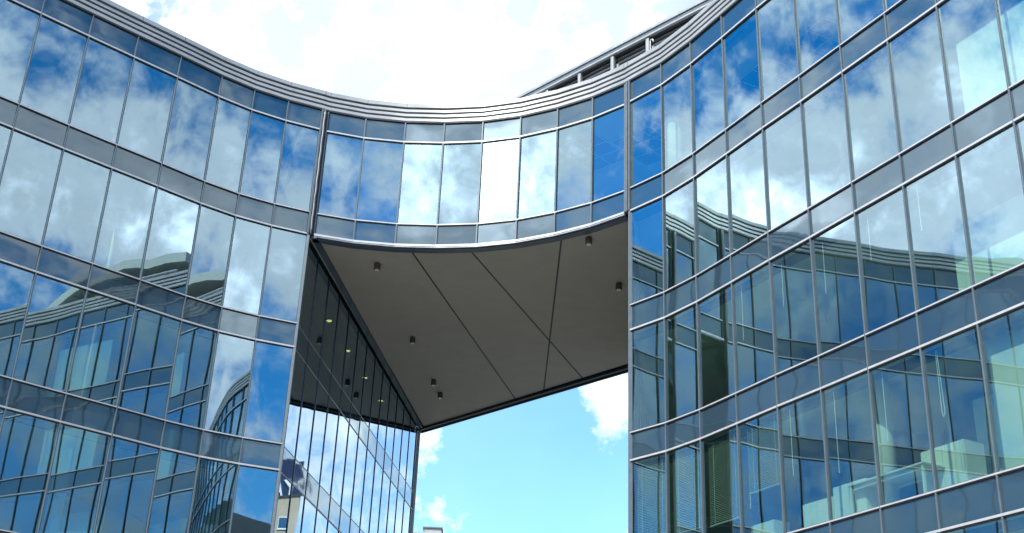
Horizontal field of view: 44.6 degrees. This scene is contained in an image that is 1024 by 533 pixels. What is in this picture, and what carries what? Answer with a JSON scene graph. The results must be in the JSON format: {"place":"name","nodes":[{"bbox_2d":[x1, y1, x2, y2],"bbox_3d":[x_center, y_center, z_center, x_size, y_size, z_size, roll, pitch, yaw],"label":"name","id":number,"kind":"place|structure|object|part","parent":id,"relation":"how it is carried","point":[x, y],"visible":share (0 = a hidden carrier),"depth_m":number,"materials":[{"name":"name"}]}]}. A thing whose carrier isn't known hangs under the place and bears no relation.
{"place":"outdoors","nodes":[
{"label":"outdoors","id":0,"kind":"place"},
{"bbox_2d":[0,0,420,532],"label":"office building","id":1,"kind":"structure","parent":0,"point":[185,346],"depth_m":36.73,"materials":[{"name":"blue glass"}]},
{"bbox_2d":[274,474,291,532],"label":"window","id":2,"kind":"structure","parent":1,"relation":"in","point":[285,487],"depth_m":34.28,"materials":[{"name":"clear glass"}]},
{"bbox_2d":[285,352,305,456],"bbox_3d":[-6.185,3.871,35.430,0.002,2.805,1.340,-1,-25,7],"label":"window","id":3,"kind":"structure","parent":1,"relation":"in","point":[299,367],"depth_m":35.53,"materials":[{"name":"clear glass"}]},
{"bbox_2d":[287,486,303,532],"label":"window","id":4,"kind":"structure","parent":1,"relation":"in","point":[297,500],"depth_m":35.45,"materials":[{"name":"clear glass"}]},
{"bbox_2d":[296,367,317,470],"bbox_3d":[-6.030,4.461,36.667,0.001,2.805,1.340,-1,-25,7],"label":"window","id":5,"kind":"structure","parent":1,"relation":"in","point":[310,388],"depth_m":36.68,"materials":[{"name":"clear glass"}]},
{"bbox_2d":[299,240,318,339],"bbox_3d":[-6.043,0.626,36.961,0.002,2.823,1.340,-1,-25,7],"label":"window","id":6,"kind":"structure","parent":1,"relation":"in","point":[312,260],"depth_m":37.07,"materials":[{"name":"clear glass"}]},
{"bbox_2d":[302,499,316,532],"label":"window","id":7,"kind":"structure","parent":1,"relation":"in","point":[309,518],"depth_m":36.73,"materials":[{"name":"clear glass"}]},
{"bbox_2d":[309,383,328,482],"bbox_3d":[-5.875,5.051,37.905,0.002,2.805,1.340,-1,-25,7],"label":"window","id":8,"kind":"structure","parent":1,"relation":"in","point":[315,463],"depth_m":37.93,"materials":[{"name":"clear glass"}]},
{"bbox_2d":[310,256,329,355],"bbox_3d":[-5.887,1.217,38.198,0.002,2.823,1.340,-1,-25,7],"label":"window","id":9,"kind":"structure","parent":1,"relation":"in","point":[318,318],"depth_m":38.22,"materials":[{"name":"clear glass"}]},
{"bbox_2d":[315,511,327,532],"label":"window","id":10,"kind":"structure","parent":1,"relation":"in","point":[321,523],"depth_m":37.99,"materials":[{"name":"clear glass"}]},
{"bbox_2d":[320,399,338,494],"bbox_3d":[-5.719,5.642,39.142,0.002,2.805,1.340,-1,-25,7],"label":"window","id":11,"kind":"structure","parent":1,"relation":"in","point":[333,412],"depth_m":39.16,"materials":[{"name":"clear glass"}]},
{"bbox_2d":[321,275,339,371],"bbox_3d":[-5.732,1.807,39.435,0.001,2.823,1.339,-1,-25,7],"label":"window","id":12,"kind":"structure","parent":1,"relation":"in","point":[334,293],"depth_m":39.46,"materials":[{"name":"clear glass"}]},
{"bbox_2d":[328,523,339,532],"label":"window","id":13,"kind":"structure","parent":1,"relation":"in","point":[331,529],"depth_m":39.23,"materials":[{"name":"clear glass"}]},
{"bbox_2d":[331,413,348,506],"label":"window","id":14,"kind":"structure","parent":1,"relation":"in","point":[341,447],"depth_m":40.39,"materials":[{"name":"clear glass"}]},
{"bbox_2d":[332,292,349,387],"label":"window","id":15,"kind":"structure","parent":1,"relation":"in","point":[343,317],"depth_m":40.68,"materials":[{"name":"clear glass"}]},
{"bbox_2d":[342,426,357,516],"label":"window","id":16,"kind":"structure","parent":1,"relation":"in","point":[353,438],"depth_m":41.64,"materials":[{"name":"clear glass"}]},
{"bbox_2d":[342,310,358,400],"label":"window","id":17,"kind":"structure","parent":1,"relation":"in","point":[348,378],"depth_m":41.94,"materials":[{"name":"black glass"}]},
{"bbox_2d":[351,439,366,526],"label":"window","id":18,"kind":"structure","parent":1,"relation":"in","point":[362,450],"depth_m":42.86,"materials":[{"name":"blue glass"}]},
{"bbox_2d":[352,325,367,413],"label":"window","id":19,"kind":"structure","parent":1,"relation":"in","point":[362,340],"depth_m":43.18,"materials":[{"name":"black glass"}]},
{"bbox_2d":[361,451,374,532],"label":"window","id":20,"kind":"structure","parent":1,"relation":"in","point":[369,476],"depth_m":44.12,"materials":[{"name":"blue glass"}]},
{"bbox_2d":[361,341,375,426],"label":"window","id":21,"kind":"structure","parent":1,"relation":"in","point":[370,362],"depth_m":44.41,"materials":[{"name":"black glass"}]},
{"bbox_2d":[370,355,382,437],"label":"window","id":22,"kind":"structure","parent":1,"relation":"in","point":[374,421],"depth_m":45.64,"materials":[{"name":"black glass"}]},
{"bbox_2d":[370,462,382,532],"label":"window","id":23,"kind":"structure","parent":1,"relation":"in","point":[375,511],"depth_m":45.42,"materials":[{"name":"blue glass"}]},
{"bbox_2d":[378,369,390,449],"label":"window","id":24,"kind":"structure","parent":1,"relation":"in","point":[386,379],"depth_m":46.88,"materials":[{"name":"black glass"}]},
{"bbox_2d":[379,473,389,532],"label":"window","id":25,"kind":"structure","parent":1,"relation":"in","point":[386,482],"depth_m":46.72,"materials":[{"name":"blue glass"}]},
{"bbox_2d":[386,381,397,459],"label":"window","id":26,"kind":"structure","parent":1,"relation":"in","point":[394,393],"depth_m":48.13,"materials":[{"name":"blue glass"}]},
{"bbox_2d":[387,482,396,532],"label":"window","id":27,"kind":"structure","parent":1,"relation":"in","point":[393,491],"depth_m":48.04,"materials":[{"name":"blue glass"}]},
{"bbox_2d":[393,393,403,469],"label":"window","id":28,"kind":"structure","parent":1,"relation":"in","point":[400,407],"depth_m":49.36,"materials":[{"name":"blue glass"}]},
{"bbox_2d":[395,492,403,532],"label":"window","id":29,"kind":"structure","parent":1,"relation":"in","point":[400,501],"depth_m":49.34,"materials":[{"name":"blue glass"}]},
{"bbox_2d":[400,405,410,479],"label":"window","id":30,"kind":"structure","parent":1,"relation":"in","point":[406,426],"depth_m":50.60,"materials":[{"name":"blue glass"}]},
{"bbox_2d":[402,502,409,532],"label":"window","id":31,"kind":"structure","parent":1,"relation":"in","point":[406,518],"depth_m":50.64,"materials":[{"name":"blue glass"}]},
{"bbox_2d":[409,510,412,532],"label":"window","id":32,"kind":"structure","parent":1,"relation":"in","point":[411,510],"depth_m":51.45,"materials":[{"name":"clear glass"}]},
{"bbox_2d":[406,416,416,488],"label":"window","id":33,"kind":"structure","parent":1,"relation":"in","point":[409,479],"depth_m":51.84,"materials":[{"name":"blue glass"}]},
{"bbox_2d":[413,426,417,491],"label":"window","id":34,"kind":"structure","parent":1,"relation":"in","point":[417,426],"depth_m":52.63,"materials":[{"name":"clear glass"}]},
{"bbox_2d":[111,0,699,532],"label":"sky","id":35,"kind":"structure","parent":0,"point":[556,463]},
{"bbox_2d":[513,0,1023,532],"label":"office building","id":36,"kind":"structure","parent":0,"point":[827,206],"depth_m":29.84,"materials":[{"name":"blue glass"}]},
{"bbox_2d":[303,62,684,432],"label":"bridge building","id":37,"kind":"structure","parent":36,"relation":"attached to","point":[490,286],"depth_m":39.92,"materials":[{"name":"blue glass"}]},
{"bbox_2d":[374,262,380,270],"bbox_3d":[-4.154,0.006,38.471,0.200,0.251,0.200,3,-25,0],"label":"ceiling lamp","id":38,"kind":"object","parent":37,"relation":"attached to","point":[377,265],"visible":1,"depth_m":38.39,"materials":[{"name":"black metal"}]},
{"bbox_2d":[410,336,415,343],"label":"ceiling lamp","id":39,"kind":"object","parent":37,"relation":"attached to","point":[412,339],"visible":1,"depth_m":43.83,"materials":[{"name":"black metal"}]},
{"bbox_2d":[431,379,435,385],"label":"ceiling lamp","id":40,"kind":"object","parent":37,"relation":"attached to","point":[433,382],"visible":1,"depth_m":47.70,"materials":[{"name":"black metal"}]},
{"bbox_2d":[438,392,442,398],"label":"ceiling lamp","id":41,"kind":"object","parent":37,"relation":"attached to","point":[440,395],"visible":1,"depth_m":49.02,"materials":[{"name":"black metal"}]},
{"bbox_2d":[585,236,591,245],"bbox_3d":[2.235,-0.742,36.290,0.200,0.251,0.200,3,-25,0],"label":"ceiling lamp","id":42,"kind":"object","parent":37,"relation":"attached to","point":[588,240],"visible":1,"depth_m":36.22,"materials":[{"name":"black metal"}]},
{"bbox_2d":[616,282,621,290],"bbox_3d":[3.346,0.629,39.095,0.200,0.251,0.200,3,-25,0],"label":"ceiling lamp","id":43,"kind":"object","parent":37,"relation":"attached to","point":[618,286],"visible":1,"depth_m":39.02,"materials":[{"name":"black metal"}]},
{"bbox_2d":[632,229,648,532],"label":"window","id":44,"kind":"structure","parent":36,"relation":"in","point":[632,229],"depth_m":35.29,"materials":[{"name":"blue glass"}]},
{"bbox_2d":[751,519,789,532],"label":"cabinet","id":45,"kind":"object","parent":36,"relation":"on","point":[773,526],"visible":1,"depth_m":27.64,"materials":[{"name":"laminate"}]},
{"bbox_3d":[5.572,6.006,27.749,0.020,0.580,0.788,15,-28,-24],"label":"door","id":46,"kind":"part","parent":45,"relation":"part of","materials":[{"name":"laminate"}]},
{"bbox_2d":[803,496,834,526],"bbox_3d":[6.661,5.365,26.442,0.471,0.750,0.900,15,-28,-25],"label":"cabinet","id":47,"kind":"object","parent":36,"relation":"on","point":[815,512],"visible":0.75,"depth_m":26.40,"materials":[{"name":"laminate"}]},
{"bbox_3d":[6.463,5.312,26.347,0.020,0.710,0.888,15,-28,-25],"label":"door","id":48,"kind":"part","parent":47,"relation":"part of","materials":[{"name":"laminate"}]},
{"bbox_2d":[833,478,877,518],"bbox_3d":[7.187,4.977,25.804,0.521,0.950,0.950,15,-28,-25],"label":"cabinet","id":49,"kind":"object","parent":36,"relation":"on","point":[865,498],"visible":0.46,"depth_m":25.65,"materials":[{"name":"laminate"}]},
{"bbox_3d":[6.968,4.918,25.699,0.020,0.910,0.938,15,-28,-25],"label":"door","id":50,"kind":"part","parent":49,"relation":"part of","materials":[{"name":"laminate"}]},
{"bbox_2d":[848,461,944,513],"bbox_3d":[7.692,4.565,24.729,0.760,0.818,2.100,15,-28,-24],"label":"table","id":51,"kind":"object","parent":36,"relation":"on","point":[910,474],"visible":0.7,"depth_m":24.74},
{"bbox_2d":[920,439,987,491],"bbox_3d":[8.603,4.127,24.222,0.571,1.250,1.100,15,-28,-25],"label":"cabinet","id":52,"kind":"object","parent":36,"relation":"on","point":[962,460],"visible":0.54,"depth_m":23.98,"materials":[{"name":"laminate"}]},
{"bbox_3d":[8.361,4.062,24.107,0.020,1.210,1.088,15,-28,-25],"label":"door","id":53,"kind":"part","parent":52,"relation":"part of","materials":[{"name":"laminate"}]},
{"label":"ground","id":54,"kind":"structure","parent":0,"visible":0},
{"bbox_2d":[413,526,442,532],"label":"apartment building","id":55,"kind":"structure","parent":54,"relation":"on","point":[432,529],"depth_m":120.58,"materials":[{"name":"metal"}]}
]}

